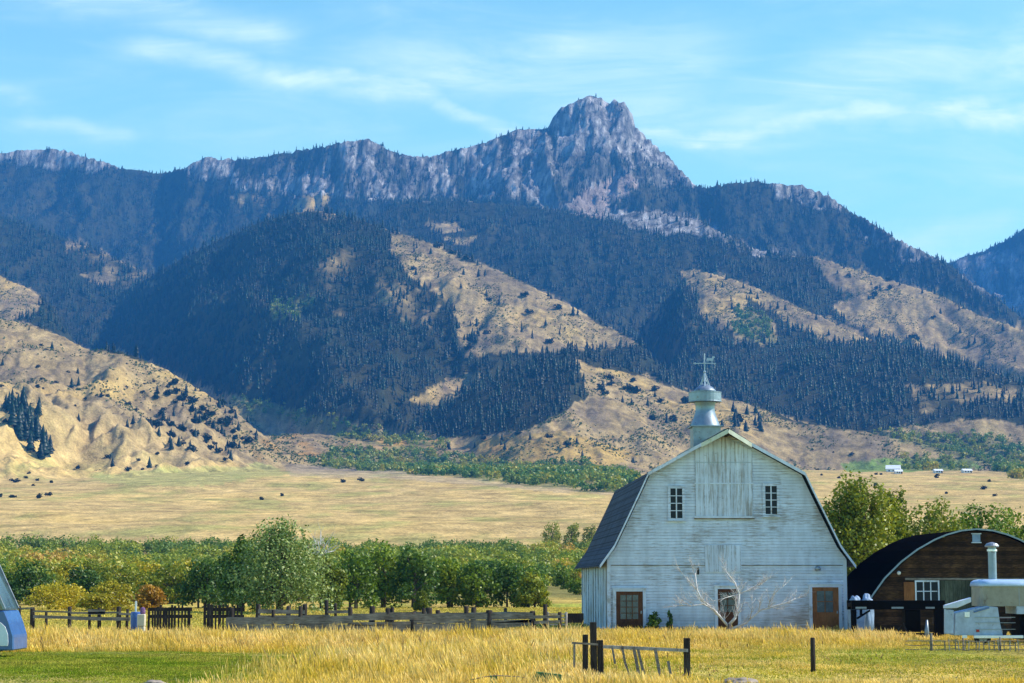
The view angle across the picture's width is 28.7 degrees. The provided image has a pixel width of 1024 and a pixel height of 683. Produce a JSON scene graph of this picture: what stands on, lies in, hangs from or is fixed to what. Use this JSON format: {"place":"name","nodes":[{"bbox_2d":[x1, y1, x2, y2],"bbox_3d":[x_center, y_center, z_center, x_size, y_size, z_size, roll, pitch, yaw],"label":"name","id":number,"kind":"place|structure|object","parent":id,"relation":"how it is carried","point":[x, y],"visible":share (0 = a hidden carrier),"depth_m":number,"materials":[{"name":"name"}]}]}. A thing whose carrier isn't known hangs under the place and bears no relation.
{"place":"outdoors","nodes":[
{"label":"outdoors","id":0,"kind":"place"},
{"bbox_2d":[0,650,315,682],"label":"lawn grass","id":1,"kind":"structure","parent":0,"point":[103,662],"depth_m":59.56,"materials":[{"name":"plant"}]},
{"bbox_2d":[0,95,1023,682],"bbox_3d":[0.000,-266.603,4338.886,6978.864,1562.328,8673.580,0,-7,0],"label":"ground","id":2,"kind":"structure","parent":0,"point":[204,493],"depth_m":3055.56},
{"bbox_2d":[5,391,10,410],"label":"conifer","id":3,"kind":"object","parent":2,"relation":"on","point":[8,403],"visible":0.8,"depth_m":1826.47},
{"bbox_2d":[7,401,17,424],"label":"conifer","id":4,"kind":"object","parent":2,"relation":"on","point":[12,420],"visible":1,"depth_m":1730.83,"materials":[{"name":"plant"}]},
{"bbox_2d":[0,565,26,651],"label":"camper van","id":5,"kind":"object","parent":2,"relation":"on","point":[13,634],"visible":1,"depth_m":67.02,"materials":[{"name":"blue paint"}]},
{"bbox_2d":[13,406,23,433],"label":"conifer","id":6,"kind":"object","parent":2,"relation":"on","point":[19,422],"visible":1,"depth_m":1733.48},
{"bbox_2d":[5,564,36,584],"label":"willow bush","id":7,"kind":"object","parent":2,"relation":"on","point":[14,569],"visible":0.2,"depth_m":256.36,"materials":[{"name":"green plant"}]},
{"bbox_2d":[18,391,28,414],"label":"conifer","id":8,"kind":"object","parent":2,"relation":"on","point":[23,399],"visible":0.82,"depth_m":1764.52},
{"bbox_2d":[22,417,29,438],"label":"conifer","id":9,"kind":"object","parent":2,"relation":"on","point":[26,432],"visible":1,"depth_m":1734.40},
{"bbox_2d":[26,409,30,425],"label":"conifer","id":10,"kind":"object","parent":2,"relation":"on","point":[28,417],"visible":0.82,"depth_m":1757.73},
{"bbox_2d":[25,430,35,451],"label":"conifer","id":11,"kind":"object","parent":2,"relation":"on","point":[30,446],"visible":1,"depth_m":1723.56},
{"bbox_2d":[27,417,35,438],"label":"conifer","id":12,"kind":"object","parent":2,"relation":"on","point":[32,428],"visible":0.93,"depth_m":1742.09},
{"bbox_2d":[7,557,59,604],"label":"willow bush","id":13,"kind":"object","parent":2,"relation":"on","point":[19,588],"visible":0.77,"depth_m":197.94,"materials":[{"name":"green plant"}]},
{"bbox_2d":[33,419,40,439],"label":"conifer","id":14,"kind":"object","parent":2,"relation":"on","point":[37,433],"visible":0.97,"depth_m":1741.86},
{"bbox_2d":[34,397,42,414],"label":"conifer","id":15,"kind":"object","parent":2,"relation":"on","point":[38,409],"visible":0.97,"depth_m":1807.19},
{"bbox_2d":[37,441,44,458],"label":"conifer","id":16,"kind":"object","parent":2,"relation":"on","point":[41,453],"visible":1,"depth_m":1718.59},
{"bbox_2d":[36,430,50,456],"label":"conifer","id":17,"kind":"object","parent":2,"relation":"on","point":[45,444],"visible":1,"depth_m":1724.74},
{"bbox_2d":[37,571,65,588],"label":"willow bush","id":18,"kind":"object","parent":2,"relation":"on","point":[61,579],"visible":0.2,"depth_m":229.12,"materials":[{"name":"green plant"}]},
{"bbox_2d":[48,434,54,453],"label":"conifer","id":19,"kind":"object","parent":2,"relation":"on","point":[51,445],"visible":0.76,"depth_m":1762.21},
{"bbox_2d":[21,580,90,609],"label":"shrub","id":20,"kind":"object","parent":2,"relation":"on","point":[63,600],"visible":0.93,"depth_m":173.62,"materials":[{"name":"yellow plant"}]},
{"bbox_2d":[50,561,85,582],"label":"willow bush","id":21,"kind":"object","parent":2,"relation":"on","point":[61,570],"visible":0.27,"depth_m":237.44,"materials":[{"name":"green plant"}]},
{"bbox_2d":[18,606,130,630],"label":"post fence","id":22,"kind":"object","parent":2,"relation":"on","point":[118,618],"visible":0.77,"depth_m":97.99,"materials":[{"name":"brown wood"}]},
{"bbox_2d":[59,566,103,602],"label":"willow bush","id":23,"kind":"object","parent":2,"relation":"on","point":[87,580],"visible":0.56,"depth_m":202.64,"materials":[{"name":"green plant"}]},
{"bbox_2d":[79,557,98,571],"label":"willow bush","id":24,"kind":"object","parent":2,"relation":"on","point":[91,564],"visible":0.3,"depth_m":298.34,"materials":[{"name":"green plant"}]},
{"bbox_2d":[74,592,126,610],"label":"shrub","id":25,"kind":"object","parent":2,"relation":"on","point":[96,600],"visible":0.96,"depth_m":165.85,"materials":[{"name":"yellow plant"}]},
{"bbox_2d":[90,580,134,609],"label":"shrub","id":26,"kind":"object","parent":2,"relation":"on","point":[117,590],"visible":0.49,"depth_m":170.01,"materials":[{"name":"green plant"}]},
{"bbox_2d":[92,560,150,601],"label":"willow bush","id":27,"kind":"object","parent":2,"relation":"on","point":[126,572],"visible":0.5,"depth_m":207.76,"materials":[{"name":"green plant"}]},
{"bbox_2d":[129,612,139,631],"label":"plastic barrel","id":28,"kind":"object","parent":2,"relation":"on","point":[133,621],"visible":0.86,"depth_m":93.40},
{"bbox_2d":[137,614,145,632],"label":"feed sacks","id":29,"kind":"object","parent":2,"relation":"on","point":[141,620],"visible":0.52,"depth_m":92.95,"materials":[{"name":"beige plastic"}]},
{"bbox_2d":[130,560,161,592],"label":"willow bush","id":30,"kind":"object","parent":2,"relation":"on","point":[145,567],"visible":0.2,"depth_m":232.19,"materials":[{"name":"green plant"}]},
{"bbox_2d":[130,584,168,609],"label":"shrub","id":31,"kind":"object","parent":2,"relation":"on","point":[152,596],"visible":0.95,"depth_m":168.03,"materials":[{"name":"orange plant"}]},
{"bbox_2d":[135,562,192,603],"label":"willow bush","id":32,"kind":"object","parent":2,"relation":"on","point":[162,580],"visible":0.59,"depth_m":202.86,"materials":[{"name":"green plant"}]},
{"bbox_2d":[147,605,191,631],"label":"picket panel","id":33,"kind":"object","parent":2,"relation":"on","point":[160,619],"visible":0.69,"depth_m":96.09,"materials":[{"name":"brown wood"}]},
{"bbox_2d":[171,558,200,572],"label":"willow bush","id":34,"kind":"object","parent":2,"relation":"on","point":[187,565],"visible":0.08,"depth_m":237.45,"materials":[{"name":"green plant"}]},
{"bbox_2d":[173,554,229,607],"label":"willow bush","id":35,"kind":"object","parent":2,"relation":"on","point":[205,582],"visible":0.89,"depth_m":182.92,"materials":[{"name":"green plant"}]},
{"bbox_2d":[209,552,236,606],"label":"willow bush","id":36,"kind":"object","parent":2,"relation":"on","point":[221,559],"visible":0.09,"depth_m":188.21,"materials":[{"name":"green plant"}]},
{"bbox_2d":[203,604,243,631],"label":"picket panel","id":37,"kind":"object","parent":2,"relation":"on","point":[209,609],"visible":0.54,"depth_m":95.12,"materials":[{"name":"brown wood"}]},
{"bbox_2d":[213,534,269,611],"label":"cottonwood tree","id":38,"kind":"object","parent":2,"relation":"on","point":[236,556],"visible":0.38,"depth_m":161.03,"materials":[{"name":"green plant"}]},
{"bbox_2d":[220,514,344,612],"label":"cottonwood tree","id":39,"kind":"object","parent":2,"relation":"on","point":[280,552],"visible":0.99,"depth_m":155.84,"materials":[{"name":"green plant"}]},
{"bbox_2d":[0,532,592,585],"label":"willow thicket","id":40,"kind":"object","parent":2,"relation":"on","point":[46,552],"visible":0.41,"depth_m":494.83,"materials":[{"name":"green plant"}]},
{"bbox_2d":[13,606,589,629],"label":"pasture grass","id":41,"kind":"structure","parent":2,"relation":"on","point":[198,612],"depth_m":152.09,"materials":[{"name":"plant"}]},
{"bbox_2d":[299,524,340,608],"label":"dead tree","id":42,"kind":"object","parent":2,"relation":"on","point":[315,540],"visible":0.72,"depth_m":180.93,"materials":[{"name":"grey plant"}]},
{"bbox_2d":[313,556,348,609],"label":"willow bush","id":43,"kind":"object","parent":2,"relation":"on","point":[340,577],"visible":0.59,"depth_m":174.32,"materials":[{"name":"green plant"}]},
{"bbox_2d":[5,203,666,408],"bbox_3d":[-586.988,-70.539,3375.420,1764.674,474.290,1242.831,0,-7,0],"label":"conifer forest","id":44,"kind":"object","parent":2,"relation":"on","point":[392,367],"visible":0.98,"depth_m":3270.54,"materials":[{"name":"plant"}]},
{"bbox_2d":[335,547,379,607],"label":"willow bush","id":45,"kind":"object","parent":2,"relation":"on","point":[356,577],"visible":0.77,"depth_m":180.09,"materials":[{"name":"green plant"}]},
{"bbox_2d":[361,539,406,607],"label":"willow bush","id":46,"kind":"object","parent":2,"relation":"on","point":[383,558],"visible":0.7,"depth_m":186.13,"materials":[{"name":"green plant"}]},
{"bbox_2d":[256,600,529,628],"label":"corral fence","id":47,"kind":"object","parent":2,"relation":"on","point":[288,611],"visible":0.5,"depth_m":99.98,"materials":[{"name":"grey wood"}]},
{"bbox_2d":[226,604,561,633],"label":"plank corral fence","id":48,"kind":"object","parent":2,"relation":"on","point":[489,618],"visible":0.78,"depth_m":92.00,"materials":[{"name":"grey wood"}]},
{"bbox_2d":[388,544,442,606],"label":"willow bush","id":49,"kind":"object","parent":2,"relation":"on","point":[410,587],"visible":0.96,"depth_m":184.37,"materials":[{"name":"green plant"}]},
{"bbox_2d":[412,590,429,610],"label":"shrub","id":50,"kind":"object","parent":2,"relation":"on","point":[421,602],"visible":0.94,"depth_m":166.27,"materials":[{"name":"green plant"}]},
{"bbox_2d":[232,393,642,491],"bbox_3d":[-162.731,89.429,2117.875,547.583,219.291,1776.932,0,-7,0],"label":"creekside trees","id":51,"kind":"object","parent":2,"relation":"on","point":[605,477],"visible":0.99,"depth_m":1888.02,"materials":[{"name":"green plant"}]},
{"bbox_2d":[424,555,465,606],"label":"willow bush","id":52,"kind":"object","parent":2,"relation":"on","point":[447,587],"visible":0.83,"depth_m":187.94,"materials":[{"name":"green plant"}]},
{"bbox_2d":[460,559,490,589],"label":"willow bush","id":53,"kind":"object","parent":2,"relation":"on","point":[476,561],"visible":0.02,"depth_m":234.24,"materials":[{"name":"green plant"}]},
{"bbox_2d":[454,562,504,607],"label":"willow bush","id":54,"kind":"object","parent":2,"relation":"on","point":[473,585],"visible":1,"depth_m":185.81,"materials":[{"name":"green plant"}]},
{"bbox_2d":[481,560,500,589],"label":"willow bush","id":55,"kind":"object","parent":2,"relation":"on","point":[491,564],"visible":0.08,"depth_m":255.95,"materials":[{"name":"green plant"}]},
{"bbox_2d":[467,675,526,682],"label":"field stone","id":56,"kind":"object","parent":2,"relation":"on","point":[493,676],"visible":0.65,"depth_m":47.84,"materials":[{"name":"stone"}]},
{"bbox_2d":[222,294,774,396],"bbox_3d":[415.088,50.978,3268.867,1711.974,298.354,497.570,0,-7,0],"label":"creekside trees","id":57,"kind":"object","parent":2,"relation":"on","point":[744,329],"visible":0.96,"depth_m":3392.22,"materials":[{"name":"green plant"}]},
{"bbox_2d":[0,195,1021,333],"bbox_3d":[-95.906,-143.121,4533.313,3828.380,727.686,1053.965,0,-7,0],"label":"conifer forest","id":58,"kind":"object","parent":2,"relation":"on","point":[101,287],"visible":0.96,"depth_m":4393.14,"materials":[{"name":"plant"}]},
{"bbox_2d":[0,192,1022,472],"bbox_3d":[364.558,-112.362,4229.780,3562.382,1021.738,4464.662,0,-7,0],"label":"sagebrush","id":59,"kind":"object","parent":2,"relation":"on","point":[324,444],"visible":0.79,"depth_m":2376.40,"materials":[{"name":"green plant"}]},
{"bbox_2d":[488,558,534,607],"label":"willow bush","id":60,"kind":"object","parent":2,"relation":"on","point":[510,578],"visible":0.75,"depth_m":187.93,"materials":[{"name":"green plant"}]},
{"bbox_2d":[0,95,1023,317],"bbox_3d":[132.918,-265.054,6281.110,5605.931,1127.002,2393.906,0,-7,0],"label":"conifer forest","id":61,"kind":"object","parent":2,"relation":"on","point":[290,194],"visible":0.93,"depth_m":5704.47,"materials":[{"name":"plant"}]},
{"bbox_2d":[1,619,1023,682],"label":"tall grass","id":62,"kind":"structure","parent":2,"relation":"on","point":[383,655],"depth_m":70.13,"materials":[{"name":"plant"}]},
{"bbox_2d":[3,632,1023,682],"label":"green grass","id":63,"kind":"structure","parent":2,"relation":"on","point":[931,657],"depth_m":62.06,"materials":[{"name":"plant"}]},
{"bbox_2d":[508,557,531,569],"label":"willow bush","id":64,"kind":"object","parent":2,"relation":"on","point":[523,561],"visible":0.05,"depth_m":291.86,"materials":[{"name":"green plant"}]},
{"bbox_2d":[39,323,1023,437],"bbox_3d":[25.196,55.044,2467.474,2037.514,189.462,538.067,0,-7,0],"label":"conifer wood","id":65,"kind":"object","parent":2,"relation":"on","point":[563,366],"visible":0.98,"depth_m":2543.49,"materials":[{"name":"plant"}]},
{"bbox_2d":[514,572,552,607],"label":"willow bush","id":66,"kind":"object","parent":2,"relation":"on","point":[532,591],"visible":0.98,"depth_m":183.91,"materials":[{"name":"green plant"}]},
{"bbox_2d":[523,567,548,588],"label":"willow bush","id":67,"kind":"object","parent":2,"relation":"on","point":[534,571],"visible":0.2,"depth_m":262.00,"materials":[{"name":"green plant"}]},
{"bbox_2d":[535,672,561,682],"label":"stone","id":68,"kind":"object","parent":2,"relation":"on","point":[542,675],"visible":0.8,"depth_m":47.28,"materials":[{"name":"stone"}]},
{"bbox_2d":[540,521,561,542],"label":"poplar tree","id":69,"kind":"object","parent":2,"relation":"on","point":[555,537],"visible":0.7,"depth_m":636.74,"materials":[{"name":"green plant"}]},
{"bbox_2d":[547,612,566,628],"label":"slatted side gate","id":70,"kind":"structure","parent":2,"relation":"on","point":[565,617],"depth_m":95.02,"materials":[{"name":"grey wood"}]},
{"bbox_2d":[551,569,572,588],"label":"willow bush","id":71,"kind":"object","parent":2,"relation":"on","point":[561,579],"visible":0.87,"depth_m":278.42,"materials":[{"name":"green plant"}]},
{"bbox_2d":[562,522,579,545],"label":"poplar tree","id":72,"kind":"object","parent":2,"relation":"on","point":[573,533],"visible":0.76,"depth_m":636.59,"materials":[{"name":"green plant"}]},
{"bbox_2d":[566,579,576,592],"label":"willow bush","id":73,"kind":"object","parent":2,"relation":"on","point":[570,586],"visible":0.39,"depth_m":250.75,"materials":[{"name":"green plant"}]},
{"bbox_2d":[564,613,583,627],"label":"feed bunk","id":74,"kind":"object","parent":2,"relation":"on","point":[575,617],"visible":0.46,"depth_m":96.30,"materials":[{"name":"brown wood"}]},
{"bbox_2d":[568,571,580,581],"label":"willow bush","id":75,"kind":"object","parent":2,"relation":"on","point":[573,575],"visible":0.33,"depth_m":288.61,"materials":[{"name":"green plant"}]},
{"bbox_2d":[572,582,581,594],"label":"willow bush","id":76,"kind":"object","parent":2,"relation":"on","point":[579,592],"visible":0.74,"depth_m":243.75,"materials":[{"name":"green plant"}]},
{"bbox_2d":[580,524,596,543],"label":"poplar tree","id":77,"kind":"object","parent":2,"relation":"on","point":[587,534],"visible":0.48,"depth_m":636.43,"materials":[{"name":"green plant"}]},
{"bbox_2d":[621,383,634,390],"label":"juniper bush","id":78,"kind":"object","parent":2,"relation":"on","point":[627,387],"visible":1,"depth_m":2463.93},
{"bbox_2d":[572,622,690,678],"bbox_3d":[3.117,8.201,52.328,3.098,1.708,0.391,0,-7,0],"label":"sagging fence","id":79,"kind":"object","parent":2,"relation":"on","point":[596,651],"visible":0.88,"depth_m":52.29,"materials":[{"name":"grey wood"}]},
{"bbox_2d":[644,611,661,630],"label":"weed bush","id":80,"kind":"object","parent":2,"relation":"on","point":[655,620],"visible":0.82,"depth_m":98.16,"materials":[{"name":"green plant"}]},
{"bbox_2d":[666,610,672,629],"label":"weed bush","id":81,"kind":"object","parent":2,"relation":"on","point":[669,623],"visible":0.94,"depth_m":98.31,"materials":[{"name":"green plant"}]},
{"bbox_2d":[575,353,855,630],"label":"barn","id":82,"kind":"structure","parent":2,"relation":"on","point":[751,511],"depth_m":99.55,"materials":[{"name":"grey"}]},
{"bbox_2d":[612,588,646,629],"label":"door","id":83,"kind":"structure","parent":82,"relation":"in","point":[629,608],"depth_m":98.96,"materials":[{"name":"brown wood"}]},
{"bbox_2d":[667,486,686,520],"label":"window","id":84,"kind":"structure","parent":82,"relation":"in","point":[676,494],"depth_m":99.64,"materials":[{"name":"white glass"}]},
{"bbox_2d":[694,437,754,518],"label":"hay door","id":85,"kind":"structure","parent":82,"relation":"in","point":[722,490],"depth_m":99.81,"materials":[{"name":"white wood"}]},
{"bbox_2d":[714,585,740,630],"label":"door","id":86,"kind":"structure","parent":82,"relation":"in","point":[723,589],"depth_m":99.10,"materials":[{"name":"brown wood"}]},
{"bbox_2d":[762,483,780,516],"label":"window","id":87,"kind":"structure","parent":82,"relation":"in","point":[770,491],"depth_m":99.81,"materials":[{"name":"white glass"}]},
{"bbox_2d":[808,583,842,630],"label":"door","id":88,"kind":"structure","parent":82,"relation":"in","point":[825,599],"depth_m":99.22,"materials":[{"name":"orange wood"}]},
{"bbox_2d":[662,554,810,630],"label":"dead tree","id":89,"kind":"object","parent":2,"relation":"on","point":[729,624],"visible":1,"depth_m":94.72,"materials":[{"name":"wood"}]},
{"bbox_2d":[724,677,757,682],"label":"field stone","id":90,"kind":"object","parent":2,"relation":"on","point":[743,680],"visible":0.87,"depth_m":49.38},
{"bbox_2d":[810,637,815,671],"bbox_3d":[8.624,9.097,57.330,0.147,1.211,0.143,0,-7,0],"label":"fence post","id":91,"kind":"object","parent":2,"relation":"on","point":[812,654],"visible":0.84,"depth_m":57.29,"materials":[{"name":"brown wood"}]},
{"bbox_2d":[662,277,1023,422],"bbox_3d":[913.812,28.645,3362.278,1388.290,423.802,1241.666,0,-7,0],"label":"conifer forest","id":92,"kind":"object","parent":2,"relation":"on","point":[894,345],"visible":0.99,"depth_m":3025.77,"materials":[{"name":"plant"}]},
{"bbox_2d":[847,593,873,630],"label":"tarp bundle","id":93,"kind":"object","parent":2,"relation":"on","point":[869,620],"visible":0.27,"depth_m":94.41,"materials":[{"name":"plastic"}]},
{"bbox_2d":[856,610,865,631],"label":"metal sheet","id":94,"kind":"object","parent":2,"relation":"on","point":[861,622],"visible":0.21,"depth_m":93.55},
{"bbox_2d":[822,466,902,575],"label":"cottonwood tree","id":95,"kind":"object","parent":2,"relation":"on","point":[859,539],"visible":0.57,"depth_m":126.36,"materials":[{"name":"green plant"}]},
{"bbox_2d":[885,465,900,471],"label":"farm building","id":96,"kind":"structure","parent":2,"relation":"on","point":[889,468],"depth_m":1767.80,"materials":[{"name":"white paint"}]},
{"bbox_2d":[877,485,914,545],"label":"cottonwood tree","id":97,"kind":"object","parent":2,"relation":"on","point":[902,532],"visible":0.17,"depth_m":133.26,"materials":[{"name":"green plant"}]},
{"bbox_2d":[847,600,1011,638],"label":"gooseneck trailer","id":98,"kind":"object","parent":2,"relation":"on","point":[911,617],"visible":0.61,"depth_m":86.14,"materials":[{"name":"black paint"}]},
{"bbox_2d":[847,528,1023,633],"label":"quonset shed","id":99,"kind":"structure","parent":2,"relation":"on","point":[948,567],"depth_m":96.41,"materials":[{"name":"brown wood"}]},
{"bbox_2d":[915,580,939,599],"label":"window","id":100,"kind":"structure","parent":99,"relation":"in","point":[924,589],"depth_m":96.22,"materials":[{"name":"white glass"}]},
{"bbox_2d":[940,581,972,611],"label":"sliding door","id":101,"kind":"structure","parent":99,"relation":"in","point":[950,591],"depth_m":96.19,"materials":[{"name":"wood"}]},
{"bbox_2d":[903,495,969,537],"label":"willow tree","id":102,"kind":"object","parent":2,"relation":"on","point":[933,521],"visible":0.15,"depth_m":136.07,"materials":[{"name":"green plant"}]},
{"bbox_2d":[873,426,1023,478],"bbox_3d":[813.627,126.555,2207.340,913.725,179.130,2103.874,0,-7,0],"label":"creekside trees","id":103,"kind":"object","parent":2,"relation":"on","point":[1013,469],"visible":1,"depth_m":2313.76,"materials":[{"name":"green plant"}]},
{"bbox_2d":[905,633,1023,650],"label":"wire fence","id":104,"kind":"object","parent":2,"relation":"on","point":[931,640],"visible":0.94,"depth_m":73.12,"materials":[{"name":"silver metal"}]},
{"bbox_2d":[943,499,1015,535],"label":"willow tree","id":105,"kind":"object","parent":2,"relation":"on","point":[977,521],"visible":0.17,"depth_m":139.42,"materials":[{"name":"green plant"}]},
{"bbox_2d":[943,542,1023,643],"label":"camper truck","id":106,"kind":"object","parent":2,"relation":"on","point":[980,621],"visible":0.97,"depth_m":79.33,"materials":[{"name":"white paint"}]},
{"bbox_2d":[998,506,1023,540],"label":"willow tree","id":107,"kind":"object","parent":2,"relation":"on","point":[1020,531],"visible":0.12,"depth_m":141.52,"materials":[{"name":"green plant"}]},
{"bbox_2d":[0,0,1023,262],"label":"sky","id":108,"kind":"structure","parent":0,"point":[909,114],"materials":[{"name":"blue"}]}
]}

